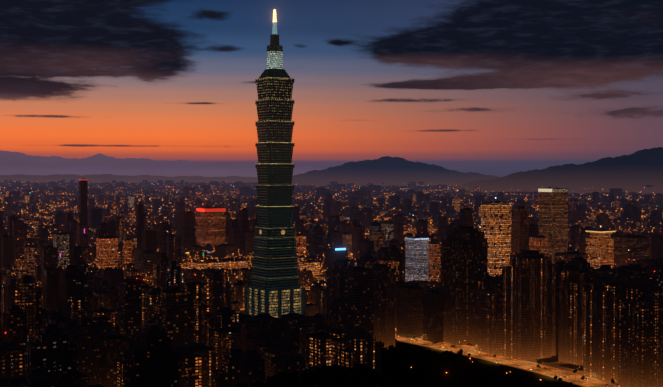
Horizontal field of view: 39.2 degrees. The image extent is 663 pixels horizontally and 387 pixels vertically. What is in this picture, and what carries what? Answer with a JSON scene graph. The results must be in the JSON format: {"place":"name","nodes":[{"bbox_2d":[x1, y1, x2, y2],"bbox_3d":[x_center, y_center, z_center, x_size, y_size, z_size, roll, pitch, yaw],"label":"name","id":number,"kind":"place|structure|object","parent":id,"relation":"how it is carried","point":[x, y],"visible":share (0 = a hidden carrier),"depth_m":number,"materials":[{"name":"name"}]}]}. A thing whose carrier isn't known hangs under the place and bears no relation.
{"place":"outdoors","nodes":[
{"label":"outdoors","id":0,"kind":"place"},
{"bbox_2d":[0,174,257,182],"bbox_3d":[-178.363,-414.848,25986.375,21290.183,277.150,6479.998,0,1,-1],"label":"hills","id":1,"kind":"structure","parent":0,"point":[96,178],"depth_m":24565.19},
{"bbox_2d":[0,150,322,176],"bbox_3d":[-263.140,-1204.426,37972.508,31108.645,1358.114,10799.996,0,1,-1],"label":"mountain","id":2,"kind":"structure","parent":0,"point":[12,163],"depth_m":35583.56,"materials":[{"name":"purple"}]},
{"bbox_2d":[0,0,662,176],"label":"sky","id":3,"kind":"structure","parent":0,"point":[500,88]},
{"bbox_2d":[17,200,649,384],"bbox_3d":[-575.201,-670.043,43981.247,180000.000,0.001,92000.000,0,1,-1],"label":"ground","id":4,"kind":"structure","parent":0,"point":[552,361],"depth_m":1650.94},
{"bbox_2d":[245,9,305,317],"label":"skyscraper","id":5,"kind":"structure","parent":4,"relation":"on","point":[275,289],"depth_m":1468.77,"materials":[{"name":"green glass"}]},
{"bbox_2d":[0,180,660,294],"bbox_3d":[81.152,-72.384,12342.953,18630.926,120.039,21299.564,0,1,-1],"label":"city lamps","id":6,"kind":"object","parent":4,"relation":"on","point":[293,224],"visible":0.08,"depth_m":4963.12,"materials":[{"name":"orange"}]},
{"bbox_2d":[0,177,662,386],"bbox_3d":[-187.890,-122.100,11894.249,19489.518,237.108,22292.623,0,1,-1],"label":"city buildings","id":7,"kind":"structure","parent":4,"relation":"on","point":[74,321],"depth_m":1340.49,"materials":[{"name":"black concrete"}]},
{"bbox_2d":[237,337,614,386],"bbox_3d":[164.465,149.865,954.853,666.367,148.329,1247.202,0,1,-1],"label":"trees","id":8,"kind":"object","parent":4,"relation":"on","point":[436,369],"visible":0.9,"depth_m":1052.45,"materials":[{"name":"black plant"}]},
{"bbox_2d":[291,156,503,186],"bbox_3d":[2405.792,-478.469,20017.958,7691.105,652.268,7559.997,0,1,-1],"label":"mountain","id":9,"kind":"structure","parent":0,"point":[387,170],"depth_m":18084.19,"materials":[{"name":"grey"}]},
{"bbox_2d":[381,341,581,386],"bbox_3d":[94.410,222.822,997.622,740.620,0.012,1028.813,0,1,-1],"label":"park lawn","id":10,"kind":"structure","parent":0,"point":[516,371],"depth_m":1178.79,"materials":[{"name":"black plant"}]},
{"bbox_2d":[397,340,586,386],"bbox_3d":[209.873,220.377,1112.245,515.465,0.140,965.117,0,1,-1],"label":"pavement","id":11,"kind":"structure","parent":0,"point":[499,363],"depth_m":1190.55,"materials":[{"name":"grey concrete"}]},
{"bbox_2d":[395,334,617,386],"bbox_3d":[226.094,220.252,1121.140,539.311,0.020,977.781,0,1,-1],"label":"road asphalt","id":12,"kind":"structure","parent":0,"point":[524,366],"depth_m":1203.79,"materials":[{"name":"grey asphalt"}]},
{"bbox_2d":[395,336,603,386],"bbox_3d":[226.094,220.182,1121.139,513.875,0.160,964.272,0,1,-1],"label":"road median","id":13,"kind":"object","parent":12,"relation":"on","point":[509,361],"visible":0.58,"depth_m":1203.09,"materials":[{"name":"grey concrete"}]},
{"bbox_2d":[397,335,608,386],"bbox_3d":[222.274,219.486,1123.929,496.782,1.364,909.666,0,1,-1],"label":"cars","id":14,"kind":"object","parent":12,"relation":"on","point":[529,368],"visible":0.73,"depth_m":1158.08,"materials":[{"name":"paint"}]},
{"bbox_2d":[417,341,604,386],"bbox_3d":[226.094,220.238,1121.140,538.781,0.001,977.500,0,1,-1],"label":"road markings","id":15,"kind":"object","parent":12,"relation":"on","point":[522,366],"visible":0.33,"depth_m":1178.73,"materials":[{"name":"white paint"}]},
{"bbox_2d":[395,333,617,385],"bbox_3d":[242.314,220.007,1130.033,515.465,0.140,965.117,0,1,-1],"label":"pavement","id":16,"kind":"structure","parent":0,"point":[538,364],"depth_m":1172.08,"materials":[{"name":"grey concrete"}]},
{"bbox_2d":[413,330,618,382],"bbox_3d":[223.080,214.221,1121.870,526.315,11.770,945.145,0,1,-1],"label":"street lamps","id":17,"kind":"object","parent":16,"relation":"on","point":[516,363],"visible":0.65,"depth_m":1176.66,"materials":[{"name":"orange"}]},
{"bbox_2d":[441,147,662,194],"bbox_3d":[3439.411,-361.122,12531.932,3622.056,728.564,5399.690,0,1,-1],"label":"mountain","id":18,"kind":"structure","parent":0,"point":[638,171],"depth_m":11454.65,"materials":[{"name":"grey"}]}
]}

